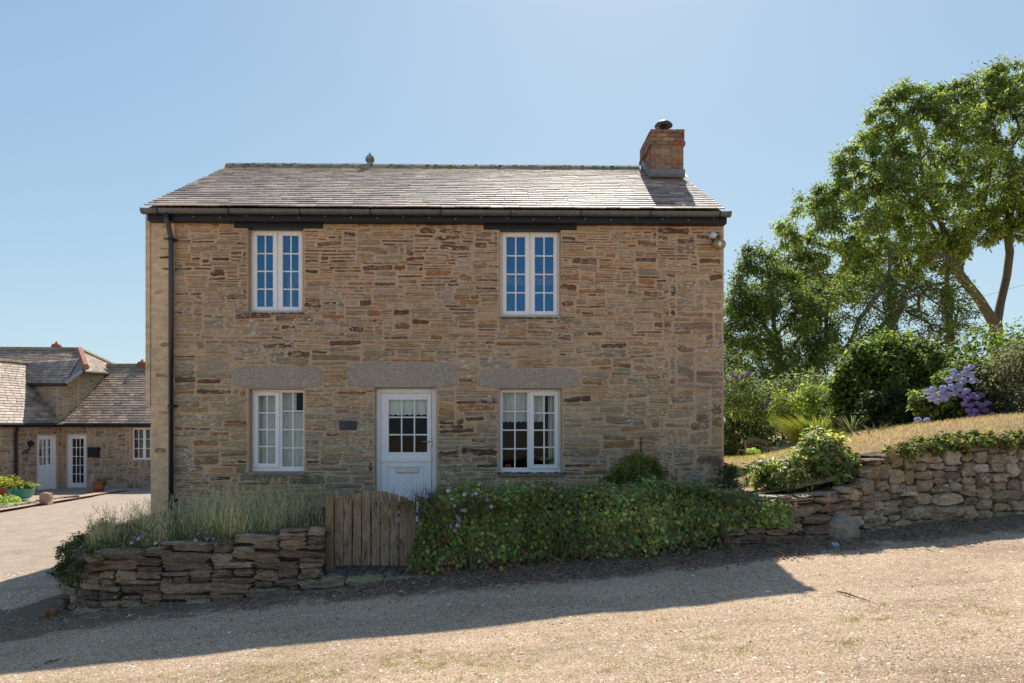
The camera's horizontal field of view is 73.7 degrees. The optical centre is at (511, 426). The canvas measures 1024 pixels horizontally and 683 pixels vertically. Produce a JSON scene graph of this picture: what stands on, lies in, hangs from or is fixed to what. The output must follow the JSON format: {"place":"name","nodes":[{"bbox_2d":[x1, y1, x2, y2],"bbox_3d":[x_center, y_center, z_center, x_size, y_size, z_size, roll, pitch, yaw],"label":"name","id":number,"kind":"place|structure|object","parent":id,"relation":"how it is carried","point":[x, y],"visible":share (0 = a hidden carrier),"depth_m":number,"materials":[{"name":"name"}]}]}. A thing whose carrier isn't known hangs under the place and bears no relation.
{"place":"outdoors","nodes":[
{"label":"outdoors","id":0,"kind":"place"},
{"bbox_2d":[100,509,371,546],"bbox_3d":[-3.750,1.290,9.000,3.500,0.230,3.400,0,0,0],"label":"flower bed","id":1,"kind":"object","parent":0,"point":[312,514],"visible":0.12,"depth_m":8.98,"materials":[{"name":"soil"}]},
{"bbox_2d":[77,514,324,552],"bbox_3d":[-3.702,1.281,8.501,2.971,0.403,2.476,0,0,0],"label":"ground cover","id":2,"kind":"object","parent":1,"relation":"on","point":[105,545],"visible":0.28,"depth_m":7.77,"materials":[{"name":"green plant"}]},
{"bbox_2d":[74,471,344,547],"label":"tall grass","id":3,"kind":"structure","parent":1,"relation":"on","point":[259,520],"depth_m":8.14,"materials":[{"name":"green plant"}]},
{"bbox_2d":[343,523,417,562],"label":"path","id":4,"kind":"structure","parent":0,"point":[389,544],"depth_m":9.12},
{"bbox_2d":[0,428,1023,682],"bbox_3d":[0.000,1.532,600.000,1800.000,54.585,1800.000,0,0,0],"label":"ground","id":5,"kind":"structure","parent":0,"point":[32,538],"depth_m":5.59,"materials":[{"name":"beige gravel"}]},
{"bbox_2d":[0,494,20,504],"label":"yard plant","id":6,"kind":"object","parent":5,"relation":"on","point":[15,500],"visible":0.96,"depth_m":20.00,"materials":[{"name":"green plant"}]},
{"bbox_2d":[0,474,22,496],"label":"plant pot","id":7,"kind":"object","parent":5,"relation":"on","point":[3,482],"visible":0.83,"depth_m":21.88,"materials":[{"name":"ceramic"}]},
{"bbox_2d":[1,481,41,498],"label":"plant pot","id":8,"kind":"object","parent":5,"relation":"on","point":[22,490],"visible":0.99,"depth_m":21.06,"materials":[{"name":"teal ceramic"}]},
{"bbox_2d":[0,570,60,611],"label":"yard stones","id":9,"kind":"object","parent":5,"relation":"on","point":[32,595],"visible":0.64,"depth_m":8.40,"materials":[{"name":"grey gravel"}]},
{"bbox_2d":[0,495,80,511],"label":"kerb","id":10,"kind":"structure","parent":5,"relation":"on","point":[38,501],"depth_m":19.55,"materials":[{"name":"grey stone"}]},
{"bbox_2d":[37,606,64,618],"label":"dead plant","id":11,"kind":"object","parent":5,"relation":"on","point":[48,613],"visible":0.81,"depth_m":7.04,"materials":[{"name":"brown plant"}]},
{"bbox_2d":[0,489,127,509],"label":"paved yard","id":12,"kind":"structure","parent":5,"relation":"on","point":[102,492],"depth_m":21.52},
{"bbox_2d":[39,492,52,504],"bbox_3d":[-13.444,2.097,19.710,0.281,0.407,0.265,0,0,0],"label":"boulder","id":13,"kind":"object","parent":12,"relation":"on","point":[46,498],"visible":0.93,"depth_m":19.60,"materials":[{"name":"beige stone"}]},
{"bbox_2d":[0,341,150,490],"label":"farm building","id":14,"kind":"structure","parent":5,"relation":"on","point":[55,397],"depth_m":25.50,"materials":[{"name":"brown stone"}]},
{"bbox_2d":[37,435,55,489],"bbox_3d":[-17.062,1.315,24.940,0.080,2.010,0.821,0,0,14],"label":"door","id":15,"kind":"structure","parent":14,"relation":"in","point":[46,444],"depth_m":24.98,"materials":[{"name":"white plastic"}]},
{"bbox_2d":[68,435,85,487],"bbox_3d":[-16.276,1.305,25.620,0.757,2.012,0.080,0,0,0],"label":"door","id":16,"kind":"structure","parent":14,"relation":"in","point":[76,445],"depth_m":25.61,"materials":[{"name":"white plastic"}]},
{"bbox_2d":[133,428,150,459],"bbox_3d":[-13.786,0.647,25.635,0.877,1.175,0.070,0,0,0],"label":"window","id":17,"kind":"structure","parent":14,"relation":"in","point":[141,436],"depth_m":25.64,"materials":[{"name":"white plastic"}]},
{"bbox_2d":[88,473,96,492],"bbox_3d":[-14.462,1.942,23.551,0.280,0.680,0.280,0,0,0],"label":"garden ornament","id":18,"kind":"object","parent":5,"relation":"on","point":[92,479],"visible":0.87,"depth_m":23.47,"materials":[{"name":"grey stone"}]},
{"bbox_2d":[92,477,108,491],"bbox_3d":[-14.179,1.973,23.522,0.509,0.511,0.420,0,0,0],"label":"plant pot","id":19,"kind":"object","parent":5,"relation":"on","point":[99,486],"visible":0.99,"depth_m":23.40,"materials":[{"name":"ceramic"}]},
{"bbox_2d":[55,510,326,614],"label":"dry stone wall","id":20,"kind":"structure","parent":5,"relation":"on","point":[261,565],"depth_m":7.23,"materials":[{"name":"stone"}]},
{"bbox_2d":[46,516,116,587],"bbox_3d":[-4.948,1.453,7.942,0.589,0.614,2.298,0,0,-25],"label":"trailing plant","id":21,"kind":"object","parent":20,"relation":"on","point":[68,548],"visible":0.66,"depth_m":7.21,"materials":[{"name":"green plant"}]},
{"bbox_2d":[96,519,164,556],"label":"daisy plant","id":22,"kind":"object","parent":20,"relation":"on","point":[133,538],"visible":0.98,"depth_m":7.22,"materials":[{"name":"green plant"}]},
{"bbox_2d":[137,517,249,556],"bbox_3d":[-3.337,1.168,7.389,1.137,0.434,0.768,0,0,17],"label":"daisy plant","id":23,"kind":"object","parent":20,"relation":"on","point":[225,535],"visible":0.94,"depth_m":7.31,"materials":[{"name":"green plant"}]},
{"bbox_2d":[325,494,334,573],"bbox_3d":[-2.027,1.279,7.622,0.089,1.033,0.095,0,0,0],"label":"gate post","id":24,"kind":"object","parent":5,"relation":"on","point":[330,524],"visible":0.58,"depth_m":7.58,"materials":[{"name":"brown wood"}]},
{"bbox_2d":[335,491,417,564],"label":"garden gate","id":25,"kind":"structure","parent":24,"relation":"attached to","point":[366,548],"depth_m":7.61,"materials":[{"name":"brown wood"}]},
{"bbox_2d":[319,562,427,588],"bbox_3d":[-1.484,1.664,7.626,1.179,0.172,0.702,0,0,0],"label":"gate step","id":26,"kind":"object","parent":5,"relation":"on","point":[344,575],"visible":0.64,"depth_m":7.43,"materials":[{"name":"grey stone"}]},
{"bbox_2d":[418,497,424,565],"bbox_3d":[-1.003,1.294,7.622,0.077,1.004,0.095,0,0,0],"label":"gate post","id":27,"kind":"object","parent":26,"relation":"on","point":[422,498],"visible":0.08,"depth_m":7.58,"materials":[{"name":"brown wood"}]},
{"bbox_2d":[140,120,731,542],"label":"stone cottage","id":28,"kind":"structure","parent":5,"relation":"on","point":[462,300],"depth_m":10.66,"materials":[{"name":"brown stone"}]},
{"bbox_2d":[243,230,303,313],"bbox_3d":[-3.691,-2.423,10.676,0.928,1.354,0.251,0,0,-1],"label":"window","id":29,"kind":"structure","parent":28,"relation":"in","point":[278,236],"depth_m":10.71,"materials":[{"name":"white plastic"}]},
{"bbox_2d":[242,389,305,474],"bbox_3d":[-3.694,0.085,10.676,0.968,1.337,0.253,0,0,-1],"label":"window","id":30,"kind":"structure","parent":28,"relation":"in","point":[278,393],"depth_m":10.72,"materials":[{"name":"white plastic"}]},
{"bbox_2d":[259,393,296,411],"bbox_3d":[-3.793,-0.453,10.919,0.699,0.470,0.047,0,0,-1],"label":"net curtain","id":31,"kind":"object","parent":28,"relation":"attached to","point":[287,401],"visible":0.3,"depth_m":10.92,"materials":[{"name":"white fabric"}]},
{"bbox_2d":[259,412,302,465],"bbox_3d":[-3.663,0.253,10.892,0.958,0.958,0.039,0,0,-1],"label":"net curtain","id":32,"kind":"object","parent":28,"relation":"attached to","point":[287,438],"visible":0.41,"depth_m":10.89,"materials":[{"name":"white fabric"}]},
{"bbox_2d":[287,281,293,306],"bbox_3d":[-3.549,-2.047,10.934,0.120,0.558,0.045,0,0,0],"label":"side curtain","id":33,"kind":"object","parent":28,"relation":"hanging from","point":[288,294],"visible":0.52,"depth_m":10.93,"materials":[{"name":"blue fabric"}]},
{"bbox_2d":[376,388,435,521],"bbox_3d":[-1.665,0.468,10.771,0.949,2.141,0.157,0,0,-1],"label":"door","id":34,"kind":"structure","parent":28,"relation":"in","point":[402,470],"depth_m":10.76,"materials":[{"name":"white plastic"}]},
{"bbox_2d":[389,400,426,414],"bbox_3d":[-1.642,-0.324,10.839,0.644,0.293,0.035,0,0,-1],"label":"door curtain","id":35,"kind":"object","parent":28,"relation":"hanging from","point":[408,407],"depth_m":10.84,"materials":[{"name":"white fabric"}]},
{"bbox_2d":[503,393,542,421],"bbox_3d":[0.130,-0.381,10.962,0.770,0.622,0.046,0,0,-1],"label":"net curtain","id":36,"kind":"object","parent":28,"relation":"attached to","point":[508,401],"visible":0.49,"depth_m":10.96,"materials":[{"name":"white fabric"}]},
{"bbox_2d":[499,232,563,318],"bbox_3d":[0.305,-2.394,10.749,1.015,1.406,0.253,0,0,-1],"label":"window","id":37,"kind":"structure","parent":28,"relation":"in","point":[529,312],"depth_m":10.79,"materials":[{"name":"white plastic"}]},
{"bbox_2d":[497,389,566,475],"bbox_3d":[0.307,0.091,10.743,1.089,1.358,0.266,0,0,-1],"label":"window","id":38,"kind":"structure","parent":28,"relation":"in","point":[554,469],"depth_m":10.80,"materials":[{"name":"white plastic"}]},
{"bbox_2d":[534,454,553,463],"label":"spider plant","id":39,"kind":"object","parent":28,"relation":"on","point":[547,460],"visible":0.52,"depth_m":10.89,"materials":[{"name":"green plant"}]},
{"bbox_2d":[548,396,553,463],"bbox_3d":[0.649,0.071,11.012,0.130,1.525,0.048,0,0,0],"label":"side curtain","id":40,"kind":"object","parent":28,"relation":"hanging from","point":[551,425],"visible":0.5,"depth_m":11.01,"materials":[{"name":"white fabric"}]},
{"bbox_2d":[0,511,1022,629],"bbox_3d":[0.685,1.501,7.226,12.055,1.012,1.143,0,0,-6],"label":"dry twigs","id":41,"kind":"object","parent":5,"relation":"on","point":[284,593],"visible":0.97,"depth_m":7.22,"materials":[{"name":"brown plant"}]},
{"bbox_2d":[0,535,1023,682],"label":"gravel stones","id":42,"kind":"object","parent":5,"relation":"on","point":[522,653],"visible":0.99,"depth_m":5.22,"materials":[{"name":"beige gravel"}]},
{"bbox_2d":[1,515,1023,635],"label":"leaf litter","id":43,"kind":"object","parent":5,"relation":"on","point":[585,569],"visible":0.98,"depth_m":7.26,"materials":[{"name":"brown plant"}]},
{"bbox_2d":[2,541,1023,682],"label":"stone chips","id":44,"kind":"object","parent":5,"relation":"on","point":[862,658],"visible":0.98,"depth_m":5.24,"materials":[{"name":"beige stone"}]},
{"bbox_2d":[28,589,1014,682],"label":"grass tufts","id":45,"kind":"object","parent":5,"relation":"on","point":[529,665],"visible":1,"depth_m":4.73,"materials":[{"name":"plant"}]},
{"bbox_2d":[403,475,794,574],"bbox_3d":[0.996,1.170,7.810,4.365,1.213,0.946,0,0,-1],"label":"ivy hedge","id":46,"kind":"object","parent":5,"relation":"on","point":[610,523],"visible":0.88,"depth_m":7.50,"materials":[{"name":"plant"}]},
{"bbox_2d":[355,483,565,531],"bbox_3d":[-0.607,0.868,7.444,2.354,0.617,0.896,0,0,0],"label":"daisy plant","id":47,"kind":"object","parent":46,"relation":"on","point":[462,510],"visible":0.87,"depth_m":7.33,"materials":[{"name":"green plant"}]},
{"bbox_2d":[407,478,722,502],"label":"weeds","id":48,"kind":"object","parent":46,"relation":"on","point":[416,495],"visible":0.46,"depth_m":7.57,"materials":[{"name":"green plant"}]},
{"bbox_2d":[762,492,817,501],"bbox_3d":[1.140,1.121,9.250,4.680,0.611,3.000,0,0,0],"label":"garden bed","id":49,"kind":"object","parent":5,"relation":"on","point":[797,499],"visible":0.02,"depth_m":7.80,"materials":[{"name":"soil"}]},
{"bbox_2d":[603,449,673,488],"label":"shrub","id":50,"kind":"object","parent":49,"relation":"on","point":[624,472],"visible":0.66,"depth_m":8.90,"materials":[{"name":"green plant"}]},
{"bbox_2d":[640,438,641,480],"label":"flowering stalk","id":51,"kind":"object","parent":49,"relation":"on","point":[640,452],"visible":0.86,"depth_m":8.99,"materials":[{"name":"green plant"}]},
{"bbox_2d":[711,459,751,489],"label":"plant","id":52,"kind":"object","parent":49,"relation":"on","point":[728,481],"visible":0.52,"depth_m":9.54,"materials":[{"name":"green plant"}]},
{"bbox_2d":[722,481,876,547],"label":"dry stone wall","id":53,"kind":"structure","parent":5,"relation":"on","point":[812,518],"depth_m":7.89,"materials":[{"name":"stone"}]},
{"bbox_2d":[874,464,878,489],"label":"dead stalk","id":54,"kind":"object","parent":53,"relation":"on","point":[876,482],"visible":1,"depth_m":7.99,"materials":[{"name":"brown plant"}]},
{"bbox_2d":[831,542,839,546],"bbox_3d":[3.550,1.300,7.499,0.088,0.067,0.078,0,0,-18],"label":"crumpled wrapper","id":55,"kind":"object","parent":5,"relation":"on","point":[835,544],"visible":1,"depth_m":7.48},
{"bbox_2d":[825,512,859,540],"bbox_3d":[3.790,1.181,7.852,0.355,0.410,0.344,0,0,0],"label":"boulder","id":56,"kind":"object","parent":5,"relation":"on","point":[844,526],"visible":0.66,"depth_m":7.74,"materials":[{"name":"grey stone"}]},
{"bbox_2d":[837,591,870,601],"bbox_3d":[2.818,1.381,5.587,0.074,0.019,0.334,0,0,-20],"label":"stick","id":57,"kind":"object","parent":5,"relation":"on","point":[852,595],"visible":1,"depth_m":5.59,"materials":[{"name":"brown wood"}]},
{"bbox_2d":[848,442,1023,528],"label":"field stone wall","id":58,"kind":"structure","parent":5,"relation":"on","point":[979,482],"depth_m":8.28,"materials":[{"name":"stone"}]},
{"bbox_2d":[927,453,931,487],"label":"dead stalk","id":59,"kind":"object","parent":58,"relation":"attached to","point":[928,472],"visible":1,"depth_m":7.98,"materials":[{"name":"brown plant"}]},
{"bbox_2d":[882,427,1023,460],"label":"trailing ivy","id":60,"kind":"object","parent":58,"relation":"attached to","point":[945,442],"visible":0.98,"depth_m":8.32,"materials":[{"name":"green plant"}]},
{"bbox_2d":[0,0,1023,423],"label":"sky","id":61,"kind":"structure","parent":0,"point":[109,108],"materials":[{"name":"blue"}]},
{"bbox_2d":[702,409,1023,494],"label":"lawn","id":62,"kind":"structure","parent":0,"point":[787,445],"depth_m":9.10,"materials":[{"name":"plant"}]},
{"bbox_2d":[737,437,766,456],"bbox_3d":[6.554,0.785,18.649,0.610,0.992,0.580,0,0,-3],"label":"garden chair","id":63,"kind":"object","parent":62,"relation":"on","point":[755,439],"visible":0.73,"depth_m":18.39,"materials":[{"name":"brown wood"}]},
{"bbox_2d":[746,447,759,454],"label":"lime plant","id":64,"kind":"object","parent":62,"relation":"on","point":[753,450],"visible":0.91,"depth_m":14.20,"materials":[{"name":"green plant"}]},
{"bbox_2d":[724,385,782,456],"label":"shrub","id":65,"kind":"object","parent":62,"relation":"on","point":[732,443],"visible":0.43,"depth_m":19.14,"materials":[{"name":"green plant"}]},
{"bbox_2d":[752,447,781,453],"bbox_3d":[7.065,0.967,19.350,0.860,0.724,0.800,0,0,0],"label":"garden table","id":66,"kind":"object","parent":62,"relation":"on","point":[770,449],"visible":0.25,"depth_m":18.95,"materials":[{"name":"brown wood"}]},
{"bbox_2d":[724,363,838,426],"bbox_3d":[7.147,-0.733,18.240,4.048,1.885,2.079,0,0,0],"label":"buddleia","id":67,"kind":"object","parent":62,"relation":"on","point":[761,400],"visible":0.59,"depth_m":17.97,"materials":[{"name":"green plant"}]},
{"bbox_2d":[724,234,849,397],"bbox_3d":[11.635,-4.456,30.062,5.116,8.014,5.081,0,0,-43],"label":"tree","id":68,"kind":"object","parent":62,"relation":"on","point":[765,305],"visible":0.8,"depth_m":29.45,"materials":[{"name":"green plant"}]},
{"bbox_2d":[763,375,835,427],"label":"shrub","id":69,"kind":"object","parent":62,"relation":"on","point":[788,406],"visible":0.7,"depth_m":16.58,"materials":[{"name":"green plant"}]},
{"bbox_2d":[741,425,861,492],"bbox_3d":[3.615,0.497,8.503,1.534,1.033,0.976,0,0,0],"label":"laurel","id":70,"kind":"object","parent":62,"relation":"on","point":[822,453],"visible":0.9,"depth_m":8.32,"materials":[{"name":"green plant"}]},
{"bbox_2d":[759,413,844,446],"bbox_3d":[7.050,0.195,15.667,2.845,1.023,2.884,0,0,0],"label":"crocosmia","id":71,"kind":"object","parent":62,"relation":"on","point":[792,432],"visible":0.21,"depth_m":15.12,"materials":[{"name":"green plant"}]},
{"bbox_2d":[832,415,871,432],"bbox_3d":[6.594,-0.056,13.227,0.908,0.359,0.906,0,0,17],"label":"flax","id":72,"kind":"object","parent":62,"relation":"on","point":[847,427],"visible":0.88,"depth_m":13.11,"materials":[{"name":"green plant"}]},
{"bbox_2d":[724,332,1023,445],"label":"hedgerow","id":73,"kind":"object","parent":62,"relation":"on","point":[741,363],"visible":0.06,"depth_m":25.89,"materials":[{"name":"green plant"}]},
{"bbox_2d":[864,420,889,431],"bbox_3d":[6.720,0.008,12.564,0.680,0.278,0.656,0,0,-21],"label":"flax","id":74,"kind":"object","parent":62,"relation":"on","point":[877,427],"visible":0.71,"depth_m":12.47,"materials":[{"name":"green plant"}]},
{"bbox_2d":[838,382,926,433],"bbox_3d":[7.576,-0.255,13.396,2.159,1.254,1.244,0,0,-12],"label":"shrub","id":75,"kind":"object","parent":62,"relation":"on","point":[894,413],"visible":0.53,"depth_m":13.28,"materials":[{"name":"green plant"}]},
{"bbox_2d":[819,325,959,434],"bbox_3d":[8.055,-0.894,14.462,2.632,2.522,2.279,0,0,37],"label":"shrub","id":76,"kind":"object","parent":62,"relation":"on","point":[889,362],"visible":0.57,"depth_m":14.24,"materials":[{"name":"green plant"}]},
{"bbox_2d":[853,231,925,332],"bbox_3d":[18.776,-5.913,34.266,3.572,7.586,2.355,0,0,0],"label":"ivy clad tree","id":77,"kind":"object","parent":62,"relation":"on","point":[889,252],"visible":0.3,"depth_m":33.97,"materials":[{"name":"green plant"}]},
{"bbox_2d":[789,264,990,372],"bbox_3d":[17.024,-4.111,31.058,9.184,6.426,4.736,0,0,0],"label":"tree","id":78,"kind":"object","parent":62,"relation":"on","point":[881,288],"visible":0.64,"depth_m":30.57,"materials":[{"name":"green plant"}]},
{"bbox_2d":[766,54,1023,361],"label":"ash tree","id":79,"kind":"object","parent":62,"relation":"on","point":[888,184],"visible":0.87,"depth_m":37.05,"materials":[{"name":"green plant"}]},
{"bbox_2d":[908,244,985,361],"bbox_3d":[22.352,-5.802,34.949,3.900,7.248,2.628,0,0,0],"label":"ivy clad tree","id":80,"kind":"object","parent":62,"relation":"on","point":[947,274],"visible":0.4,"depth_m":34.87,"materials":[{"name":"green plant"}]},
{"bbox_2d":[905,354,1009,422],"bbox_3d":[7.566,-0.569,11.766,1.950,1.349,1.566,0,0,0],"label":"hydrangea","id":81,"kind":"object","parent":62,"relation":"on","point":[951,394],"visible":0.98,"depth_m":11.45,"materials":[{"name":"purple plant"}]},
{"bbox_2d":[940,316,1023,407],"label":"shrub","id":82,"kind":"object","parent":62,"relation":"on","point":[970,348],"visible":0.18,"depth_m":15.51,"materials":[{"name":"green plant"}]},
{"bbox_2d":[970,338,1023,414],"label":"shrub","id":83,"kind":"object","parent":62,"relation":"on","point":[1003,372],"visible":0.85,"depth_m":11.14,"materials":[{"name":"green plant"}]},
{"bbox_2d":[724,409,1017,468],"bbox_3d":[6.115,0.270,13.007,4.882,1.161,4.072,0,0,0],"label":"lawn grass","id":84,"kind":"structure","parent":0,"point":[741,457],"depth_m":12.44,"materials":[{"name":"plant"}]}
]}

